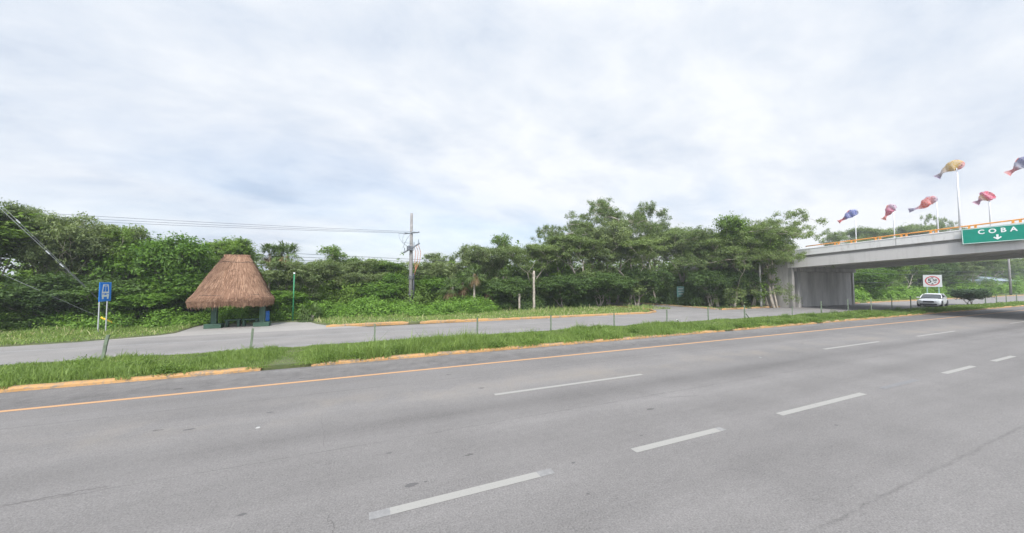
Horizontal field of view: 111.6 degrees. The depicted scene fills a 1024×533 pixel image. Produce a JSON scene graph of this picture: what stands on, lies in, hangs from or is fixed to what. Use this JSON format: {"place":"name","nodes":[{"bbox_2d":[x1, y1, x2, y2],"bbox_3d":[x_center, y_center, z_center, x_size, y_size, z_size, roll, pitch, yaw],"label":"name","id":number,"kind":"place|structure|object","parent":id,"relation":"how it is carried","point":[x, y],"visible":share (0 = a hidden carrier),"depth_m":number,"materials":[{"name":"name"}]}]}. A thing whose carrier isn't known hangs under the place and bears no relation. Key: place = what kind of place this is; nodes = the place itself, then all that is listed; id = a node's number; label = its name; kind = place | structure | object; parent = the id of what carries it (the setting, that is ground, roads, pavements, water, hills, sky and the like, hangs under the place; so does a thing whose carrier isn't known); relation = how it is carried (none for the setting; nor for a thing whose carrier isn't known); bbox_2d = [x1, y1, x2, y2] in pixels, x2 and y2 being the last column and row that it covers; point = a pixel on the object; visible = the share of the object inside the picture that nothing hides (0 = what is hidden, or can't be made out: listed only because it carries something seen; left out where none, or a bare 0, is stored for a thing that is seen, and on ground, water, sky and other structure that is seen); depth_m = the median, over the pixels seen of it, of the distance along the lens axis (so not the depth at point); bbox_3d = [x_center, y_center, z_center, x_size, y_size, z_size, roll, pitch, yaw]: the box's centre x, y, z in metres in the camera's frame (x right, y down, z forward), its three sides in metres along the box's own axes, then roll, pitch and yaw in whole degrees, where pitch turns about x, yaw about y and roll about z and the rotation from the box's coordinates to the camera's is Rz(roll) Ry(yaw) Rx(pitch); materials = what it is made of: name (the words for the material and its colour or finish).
{"place":"outdoors","nodes":[
{"label":"outdoors","id":0,"kind":"place"},
{"bbox_2d":[0,317,199,344],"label":"verge grass","id":1,"kind":"structure","parent":0,"point":[60,334],"depth_m":18.07,"materials":[{"name":"green plant"}]},
{"bbox_2d":[44,321,360,344],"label":"layby","id":2,"kind":"structure","parent":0,"point":[247,328],"depth_m":20.37,"materials":[{"name":"grey asphalt"}]},
{"bbox_2d":[185,254,274,328],"bbox_3d":[-17.433,1.498,21.814,4.244,4.511,3.657,1,-3,-23],"label":"thatched shelter","id":3,"kind":"object","parent":2,"relation":"on","point":[235,280],"visible":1,"depth_m":20.95,"materials":[{"name":"brown"}]},
{"bbox_2d":[0,306,646,346],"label":"verge","id":4,"kind":"structure","parent":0,"point":[249,322],"depth_m":22.58,"materials":[{"name":"green plant"}]},
{"bbox_2d":[0,197,41,311],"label":"tree","id":5,"kind":"object","parent":4,"relation":"on","point":[16,208],"visible":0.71,"depth_m":19.74,"materials":[{"name":"green plant"}]},
{"bbox_2d":[0,277,47,326],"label":"tree","id":6,"kind":"object","parent":4,"relation":"on","point":[17,310],"visible":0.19,"depth_m":19.18,"materials":[{"name":"green plant"}]},
{"bbox_2d":[0,207,69,277],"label":"tree","id":7,"kind":"object","parent":4,"relation":"on","point":[7,231],"visible":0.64,"depth_m":19.50,"materials":[{"name":"green plant"}]},
{"bbox_2d":[1,225,121,315],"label":"tree","id":8,"kind":"object","parent":4,"relation":"on","point":[32,255],"visible":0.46,"depth_m":20.40,"materials":[{"name":"green plant"}]},
{"bbox_2d":[0,271,131,330],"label":"tree","id":9,"kind":"object","parent":4,"relation":"on","point":[22,294],"visible":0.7,"depth_m":19.18,"materials":[{"name":"green plant"}]},
{"bbox_2d":[10,210,150,312],"bbox_3d":[-26.751,0.249,21.875,4.735,7.177,5.644,0,-3,0],"label":"tree","id":10,"kind":"object","parent":4,"relation":"on","point":[82,223],"visible":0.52,"depth_m":20.84,"materials":[{"name":"green plant"}]},
{"bbox_2d":[97,282,111,331],"bbox_3d":[-22.122,2.262,18.854,0.072,2.808,0.963,1,-3,-23],"label":"bus stop sign","id":11,"kind":"object","parent":4,"relation":"on","point":[104,291],"visible":0.98,"depth_m":18.84,"materials":[{"name":"blue metal"}]},
{"bbox_2d":[44,275,183,318],"bbox_3d":[-25.226,2.130,21.434,6.999,3.253,5.389,0,-3,9],"label":"tree","id":12,"kind":"object","parent":4,"relation":"on","point":[69,297],"visible":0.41,"depth_m":20.26,"materials":[{"name":"green plant"}]},
{"bbox_2d":[101,225,140,311],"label":"tree","id":13,"kind":"object","parent":4,"relation":"on","point":[125,235],"visible":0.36,"depth_m":22.08,"materials":[{"name":"green plant"}]},
{"bbox_2d":[79,238,163,317],"bbox_3d":[-25.135,0.918,23.471,5.027,6.069,4.920,2,-3,-34],"label":"tree","id":14,"kind":"object","parent":4,"relation":"on","point":[108,267],"visible":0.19,"depth_m":21.89,"materials":[{"name":"green plant"}]},
{"bbox_2d":[68,284,185,328],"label":"tree","id":15,"kind":"object","parent":4,"relation":"on","point":[153,298],"visible":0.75,"depth_m":20.92,"materials":[{"name":"green plant"}]},
{"bbox_2d":[105,223,158,278],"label":"tree","id":16,"kind":"object","parent":4,"relation":"on","point":[116,246],"visible":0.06,"depth_m":22.19,"materials":[{"name":"green plant"}]},
{"bbox_2d":[128,267,209,319],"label":"tree","id":17,"kind":"object","parent":4,"relation":"on","point":[189,284],"visible":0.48,"depth_m":22.31,"materials":[{"name":"green plant"}]},
{"bbox_2d":[121,231,223,315],"bbox_3d":[-22.663,0.778,23.308,5.266,6.353,5.154,2,-3,-41],"label":"tree","id":18,"kind":"object","parent":4,"relation":"on","point":[182,256],"visible":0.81,"depth_m":22.46,"materials":[{"name":"green plant"}]},
{"bbox_2d":[204,236,260,305],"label":"tree","id":19,"kind":"object","parent":4,"relation":"on","point":[227,244],"visible":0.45,"depth_m":27.21,"materials":[{"name":"green plant"}]},
{"bbox_2d":[0,270,498,331],"bbox_3d":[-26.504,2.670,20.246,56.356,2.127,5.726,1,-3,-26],"label":"undergrowth","id":20,"kind":"object","parent":4,"relation":"on","point":[377,307],"visible":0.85,"depth_m":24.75,"materials":[{"name":"green plant"}]},
{"bbox_2d":[251,243,281,288],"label":"fan palm","id":21,"kind":"object","parent":4,"relation":"on","point":[266,246],"visible":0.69,"depth_m":27.86,"materials":[{"name":"green plant"}]},
{"bbox_2d":[251,290,314,314],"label":"tree","id":22,"kind":"object","parent":4,"relation":"on","point":[281,296],"visible":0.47,"depth_m":25.18,"materials":[{"name":"green plant"}]},
{"bbox_2d":[270,240,305,289],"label":"fan palm","id":23,"kind":"object","parent":4,"relation":"on","point":[291,249],"visible":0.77,"depth_m":27.94,"materials":[{"name":"green plant"}]},
{"bbox_2d":[253,259,351,302],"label":"tree","id":24,"kind":"object","parent":4,"relation":"on","point":[307,274],"visible":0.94,"depth_m":26.64,"materials":[{"name":"green plant"}]},
{"bbox_2d":[296,302,324,322],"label":"young palm","id":25,"kind":"object","parent":4,"relation":"on","point":[306,312],"visible":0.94,"depth_m":24.60,"materials":[{"name":"green plant"}]},
{"bbox_2d":[316,244,366,293],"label":"tree","id":26,"kind":"object","parent":4,"relation":"on","point":[335,253],"visible":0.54,"depth_m":32.41,"materials":[{"name":"green plant"}]},
{"bbox_2d":[315,258,383,288],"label":"tree","id":27,"kind":"object","parent":4,"relation":"on","point":[352,265],"visible":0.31,"depth_m":32.84,"materials":[{"name":"green plant"}]},
{"bbox_2d":[330,269,389,300],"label":"tree","id":28,"kind":"object","parent":4,"relation":"on","point":[351,278],"visible":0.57,"depth_m":31.88,"materials":[{"name":"green plant"}]},
{"bbox_2d":[344,280,414,303],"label":"tree","id":29,"kind":"object","parent":4,"relation":"on","point":[389,289],"visible":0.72,"depth_m":30.43,"materials":[{"name":"green plant"}]},
{"bbox_2d":[365,271,408,284],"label":"tree","id":30,"kind":"object","parent":4,"relation":"on","point":[392,277],"visible":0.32,"depth_m":32.89,"materials":[{"name":"green plant"}]},
{"bbox_2d":[399,213,420,303],"bbox_3d":[-9.311,-0.206,31.369,2.149,9.352,1.078,0,-3,8],"label":"utility pole","id":31,"kind":"object","parent":4,"relation":"on","point":[410,247],"visible":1,"depth_m":31.49,"materials":[{"name":"concrete"}]},
{"bbox_2d":[403,261,466,279],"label":"tree","id":32,"kind":"object","parent":4,"relation":"on","point":[442,270],"visible":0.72,"depth_m":35.51,"materials":[{"name":"green plant"}]},
{"bbox_2d":[423,252,454,263],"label":"tree","id":33,"kind":"object","parent":4,"relation":"on","point":[433,258],"visible":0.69,"depth_m":43.96,"materials":[{"name":"green plant"}]},
{"bbox_2d":[414,275,464,298],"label":"tree","id":34,"kind":"object","parent":4,"relation":"on","point":[435,283],"visible":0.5,"depth_m":33.63,"materials":[{"name":"green plant"}]},
{"bbox_2d":[437,277,465,301],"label":"fan palm","id":35,"kind":"object","parent":4,"relation":"on","point":[452,291],"visible":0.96,"depth_m":31.58,"materials":[{"name":"green plant"}]},
{"bbox_2d":[462,263,487,297],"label":"fan palm","id":36,"kind":"object","parent":4,"relation":"on","point":[474,281],"visible":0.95,"depth_m":32.55,"materials":[{"name":"green plant"}]},
{"bbox_2d":[451,243,513,285],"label":"tree","id":37,"kind":"object","parent":4,"relation":"on","point":[485,257],"visible":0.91,"depth_m":35.91,"materials":[{"name":"green plant"}]},
{"bbox_2d":[313,303,671,323],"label":"verge grass","id":38,"kind":"structure","parent":4,"relation":"on","point":[546,311],"depth_m":28.48,"materials":[{"name":"green plant"}]},
{"bbox_2d":[478,276,537,309],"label":"tree","id":39,"kind":"object","parent":4,"relation":"on","point":[512,287],"visible":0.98,"depth_m":32.99,"materials":[{"name":"green plant"}]},
{"bbox_2d":[490,233,528,280],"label":"tree","id":40,"kind":"object","parent":4,"relation":"on","point":[498,240],"visible":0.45,"depth_m":37.14,"materials":[{"name":"green plant"}]},
{"bbox_2d":[498,242,571,297],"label":"tree","id":41,"kind":"object","parent":4,"relation":"on","point":[543,252],"visible":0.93,"depth_m":35.42,"materials":[{"name":"green plant"}]},
{"bbox_2d":[534,233,573,276],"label":"tree","id":42,"kind":"object","parent":4,"relation":"on","point":[560,265],"visible":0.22,"depth_m":40.05,"materials":[{"name":"green plant"}]},
{"bbox_2d":[531,219,591,269],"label":"tree","id":43,"kind":"object","parent":4,"relation":"on","point":[543,231],"visible":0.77,"depth_m":38.91,"materials":[{"name":"green plant"}]},
{"bbox_2d":[530,273,601,307],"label":"tree","id":44,"kind":"object","parent":4,"relation":"on","point":[558,286],"visible":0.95,"depth_m":34.66,"materials":[{"name":"green plant"}]},
{"bbox_2d":[536,234,608,294],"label":"tree","id":45,"kind":"object","parent":4,"relation":"on","point":[576,246],"visible":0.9,"depth_m":37.08,"materials":[{"name":"green plant"}]},
{"bbox_2d":[555,210,639,270],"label":"tree","id":46,"kind":"object","parent":4,"relation":"on","point":[605,253],"visible":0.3,"depth_m":40.33,"materials":[{"name":"green plant"}]},
{"bbox_2d":[573,269,634,306],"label":"tree","id":47,"kind":"object","parent":4,"relation":"on","point":[610,282],"visible":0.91,"depth_m":36.41,"materials":[{"name":"green plant"}]},
{"bbox_2d":[618,266,676,305],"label":"tree","id":48,"kind":"object","parent":4,"relation":"on","point":[654,280],"visible":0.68,"depth_m":38.79,"materials":[{"name":"green plant"}]},
{"bbox_2d":[361,322,458,326],"bbox_3d":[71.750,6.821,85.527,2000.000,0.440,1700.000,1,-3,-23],"label":"ground","id":49,"kind":"structure","parent":0,"point":[403,324],"depth_m":23.27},
{"bbox_2d":[0,240,1023,302],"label":"forest","id":50,"kind":"object","parent":49,"relation":"on","point":[333,287],"visible":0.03,"depth_m":45.93,"materials":[{"name":"green plant"}]},
{"bbox_2d":[582,219,639,304],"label":"tree","id":51,"kind":"object","parent":49,"relation":"on","point":[614,234],"visible":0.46,"depth_m":39.69,"materials":[{"name":"green plant"}]},
{"bbox_2d":[471,262,759,310],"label":"undergrowth","id":52,"kind":"object","parent":49,"relation":"on","point":[668,296],"visible":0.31,"depth_m":38.87,"materials":[{"name":"green plant"}]},
{"bbox_2d":[579,197,667,302],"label":"tree","id":53,"kind":"object","parent":49,"relation":"on","point":[603,209],"visible":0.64,"depth_m":42.58,"materials":[{"name":"green plant"}]},
{"bbox_2d":[600,200,662,298],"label":"tree","id":54,"kind":"object","parent":49,"relation":"on","point":[652,204],"visible":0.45,"depth_m":43.09,"materials":[{"name":"green plant"}]},
{"bbox_2d":[599,237,669,304],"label":"tree","id":55,"kind":"object","parent":49,"relation":"on","point":[639,247],"visible":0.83,"depth_m":38.57,"materials":[{"name":"green plant"}]},
{"bbox_2d":[753,225,802,307],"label":"tree","id":56,"kind":"object","parent":49,"relation":"on","point":[787,240],"visible":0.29,"depth_m":36.91,"materials":[{"name":"green plant"}]},
{"bbox_2d":[735,208,827,307],"bbox_3d":[28.728,-0.581,37.768,10.486,10.407,12.355,-1,-3,20],"label":"tree","id":57,"kind":"object","parent":49,"relation":"on","point":[793,227],"visible":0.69,"depth_m":35.32,"materials":[{"name":"green plant"}]},
{"bbox_2d":[656,218,1023,307],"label":"overpass","id":58,"kind":"object","parent":49,"relation":"on","point":[811,279],"visible":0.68,"depth_m":33.62,"materials":[{"name":"concrete"}]},
{"bbox_2d":[908,196,938,231],"bbox_3d":[33.926,-4.009,28.709,0.308,3.432,1.694,1,-3,-23],"label":"flagpole","id":59,"kind":"object","parent":58,"relation":"attached to","point":[926,202],"visible":1,"depth_m":28.39,"materials":[{"name":"fabric"}]},
{"bbox_2d":[934,159,964,229],"bbox_3d":[34.515,-5.383,27.404,0.366,5.942,1.667,1,-3,-23],"label":"flagpole","id":60,"kind":"object","parent":58,"relation":"on","point":[956,165],"visible":1,"depth_m":27.07,"materials":[{"name":"fabric"}]},
{"bbox_2d":[972,191,995,225],"bbox_3d":[35.144,-4.081,25.893,0.341,3.052,1.107,1,-3,-23],"label":"flagpole","id":61,"kind":"object","parent":58,"relation":"attached to","point":[988,196],"visible":1,"depth_m":25.72,"materials":[{"name":"metal"}]},
{"bbox_2d":[961,223,1023,244],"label":"direction sign","id":62,"kind":"object","parent":58,"relation":"attached to","point":[1003,233],"visible":1,"depth_m":25.27,"materials":[{"name":"green metal"}]},
{"bbox_2d":[0,306,1023,532],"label":"highway","id":63,"kind":"structure","parent":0,"point":[934,449],"depth_m":6.10,"materials":[{"name":"grey asphalt"}]},
{"bbox_2d":[390,472,540,514],"bbox_3d":[-0.551,3.002,4.650,2.040,0.001,0.145,1,-3,-23],"label":"road marking","id":64,"kind":"object","parent":63,"relation":"on","point":[447,496],"visible":1,"depth_m":4.60,"materials":[{"name":"white paint"}]},
{"bbox_2d":[0,310,1022,411],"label":"road marking","id":65,"kind":"object","parent":63,"relation":"on","point":[404,371],"visible":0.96,"depth_m":10.38,"materials":[{"name":"orange paint"}]},
{"bbox_2d":[0,305,1023,392],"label":"median kerb","id":66,"kind":"structure","parent":63,"relation":"on","point":[109,380],"depth_m":12.09,"materials":[{"name":"yellow paint"}]},
{"bbox_2d":[495,374,642,394],"bbox_3d":[1.749,3.217,9.572,4.750,0.001,0.125,1,-3,-23],"label":"road marking","id":67,"kind":"object","parent":63,"relation":"on","point":[565,384],"visible":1,"depth_m":9.47,"materials":[{"name":"white paint"}]},
{"bbox_2d":[631,428,719,451],"bbox_3d":[2.956,3.068,6.175,2.050,0.001,0.145,1,-3,-23],"label":"road marking","id":68,"kind":"object","parent":63,"relation":"on","point":[671,441],"visible":1,"depth_m":6.13,"materials":[{"name":"white paint"}]},
{"bbox_2d":[777,393,865,414],"bbox_3d":[7.220,3.150,8.028,3.450,0.001,0.145,1,-3,-23],"label":"road marking","id":69,"kind":"object","parent":63,"relation":"on","point":[794,410],"visible":1,"depth_m":7.93,"materials":[{"name":"white paint"}]},
{"bbox_2d":[0,296,1023,364],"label":"service road","id":70,"kind":"structure","parent":0,"point":[171,345],"depth_m":18.82,"materials":[{"name":"grey asphalt"}]},
{"bbox_2d":[326,305,655,326],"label":"verge kerb","id":71,"kind":"structure","parent":70,"relation":"on","point":[441,321],"depth_m":24.89,"materials":[{"name":"yellow paint"}]},
{"bbox_2d":[916,293,948,306],"bbox_3d":[48.078,3.830,39.761,4.523,1.530,2.160,2,-3,-31],"label":"car","id":72,"kind":"object","parent":70,"relation":"on","point":[940,299],"visible":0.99,"depth_m":39.05,"materials":[{"name":"white paint"}]},
{"bbox_2d":[923,275,941,292],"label":"height limit sign","id":73,"kind":"object","parent":70,"relation":"on","point":[932,280],"visible":0.98,"depth_m":50.40,"materials":[{"name":"white metal"}]},
{"bbox_2d":[0,301,1023,388],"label":"median","id":74,"kind":"object","parent":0,"point":[283,365],"visible":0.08,"depth_m":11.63,"materials":[{"name":"plant"}]},
{"bbox_2d":[946,287,995,303],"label":"shrub","id":75,"kind":"object","parent":74,"relation":"on","point":[970,294],"visible":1,"depth_m":40.55,"materials":[{"name":"green plant"}]},
{"bbox_2d":[0,0,1023,275],"label":"sky","id":76,"kind":"structure","parent":0,"point":[476,120],"materials":[{"name":"white"}]},
{"bbox_2d":[605,302,715,312],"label":"side road","id":77,"kind":"structure","parent":0,"point":[679,309],"depth_m":36.43,"materials":[{"name":"grey asphalt"}]},
{"bbox_2d":[619,293,1023,309],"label":"verge","id":78,"kind":"structure","parent":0,"point":[859,301],"depth_m":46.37,"materials":[{"name":"green plant"}]},
{"bbox_2d":[605,214,674,269],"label":"tree","id":79,"kind":"object","parent":78,"relation":"on","point":[664,225],"visible":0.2,"depth_m":46.74,"materials":[{"name":"green plant"}]},
{"bbox_2d":[630,232,679,303],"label":"tree","id":80,"kind":"object","parent":78,"relation":"on","point":[662,238],"visible":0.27,"depth_m":43.67,"materials":[{"name":"green plant"}]},
{"bbox_2d":[648,228,708,288],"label":"tree","id":81,"kind":"object","parent":78,"relation":"on","point":[676,234],"visible":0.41,"depth_m":43.26,"materials":[{"name":"green plant"}]},
{"bbox_2d":[669,231,720,283],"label":"tree","id":82,"kind":"object","parent":78,"relation":"on","point":[683,247],"visible":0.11,"depth_m":42.50,"materials":[{"name":"green plant"}]},
{"bbox_2d":[686,267,738,306],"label":"tree","id":83,"kind":"object","parent":78,"relation":"on","point":[710,282],"visible":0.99,"depth_m":36.93,"materials":[{"name":"green plant"}]},
{"bbox_2d":[669,225,757,305],"bbox_3d":[22.159,-0.263,38.465,8.940,9.720,8.398,-2,-3,39],"label":"tree","id":84,"kind":"object","parent":78,"relation":"on","point":[703,233],"visible":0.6,"depth_m":38.03,"materials":[{"name":"green plant"}]},
{"bbox_2d":[685,235,766,306],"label":"tree","id":85,"kind":"object","parent":78,"relation":"on","point":[715,241],"visible":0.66,"depth_m":36.58,"materials":[{"name":"green plant"}]},
{"bbox_2d":[720,267,763,306],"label":"tree","id":86,"kind":"object","parent":78,"relation":"on","point":[751,277],"visible":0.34,"depth_m":37.45,"materials":[{"name":"green plant"}]},
{"bbox_2d":[710,243,777,306],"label":"tree","id":87,"kind":"object","parent":78,"relation":"on","point":[739,252],"visible":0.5,"depth_m":36.67,"materials":[{"name":"green plant"}]},
{"bbox_2d":[711,211,785,306],"bbox_3d":[24.893,-0.634,38.429,7.501,10.450,6.982,0,-3,-4],"label":"tree","id":88,"kind":"object","parent":78,"relation":"on","point":[736,224],"visible":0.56,"depth_m":36.67,"materials":[{"name":"green plant"}]},
{"bbox_2d":[733,215,834,306],"bbox_3d":[27.953,-0.740,38.138,9.436,10.679,8.865,1,-3,-18],"label":"tree","id":89,"kind":"object","parent":78,"relation":"on","point":[784,256],"visible":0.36,"depth_m":36.09,"materials":[{"name":"green plant"}]},
{"bbox_2d":[818,228,870,245],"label":"tree","id":90,"kind":"object","parent":78,"relation":"on","point":[832,237],"visible":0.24,"depth_m":83.84,"materials":[{"name":"green plant"}]},
{"bbox_2d":[840,225,895,241],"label":"tree","id":91,"kind":"object","parent":78,"relation":"on","point":[865,232],"visible":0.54,"depth_m":85.80,"materials":[{"name":"green plant"}]},
{"bbox_2d":[854,268,902,298],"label":"tree","id":92,"kind":"object","parent":78,"relation":"on","point":[879,280],"visible":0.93,"depth_m":53.76,"materials":[{"name":"green plant"}]},
{"bbox_2d":[871,265,911,290],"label":"tree","id":93,"kind":"object","parent":78,"relation":"on","point":[899,268],"visible":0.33,"depth_m":58.20,"materials":[{"name":"green plant"}]},
{"bbox_2d":[878,222,945,238],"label":"tree","id":94,"kind":"object","parent":78,"relation":"on","point":[905,229],"visible":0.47,"depth_m":95.60,"materials":[{"name":"green plant"}]},
{"bbox_2d":[893,264,937,287],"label":"tree","id":95,"kind":"object","parent":78,"relation":"on","point":[915,268],"visible":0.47,"depth_m":63.12,"materials":[{"name":"green plant"}]},
{"bbox_2d":[900,262,961,289],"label":"tree","id":96,"kind":"object","parent":78,"relation":"on","point":[947,269],"visible":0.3,"depth_m":68.36,"materials":[{"name":"green plant"}]},
{"bbox_2d":[905,213,961,232],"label":"tree","id":97,"kind":"object","parent":78,"relation":"on","point":[942,224],"visible":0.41,"depth_m":98.92,"materials":[{"name":"green plant"}]},
{"bbox_2d":[854,276,1023,300],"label":"undergrowth","id":98,"kind":"object","parent":78,"relation":"on","point":[1001,288],"visible":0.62,"depth_m":64.53,"materials":[{"name":"green plant"}]},
{"bbox_2d":[931,260,985,288],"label":"tree","id":99,"kind":"object","parent":78,"relation":"on","point":[967,268],"visible":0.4,"depth_m":70.63,"materials":[{"name":"green plant"}]},
{"bbox_2d":[961,259,1022,287],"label":"tree","id":100,"kind":"object","parent":78,"relation":"on","point":[988,263],"visible":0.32,"depth_m":78.80,"materials":[{"name":"green plant"}]},
{"bbox_2d":[975,258,1023,283],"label":"tree","id":101,"kind":"object","parent":78,"relation":"on","point":[1013,265],"visible":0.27,"depth_m":90.21,"materials":[{"name":"green plant"}]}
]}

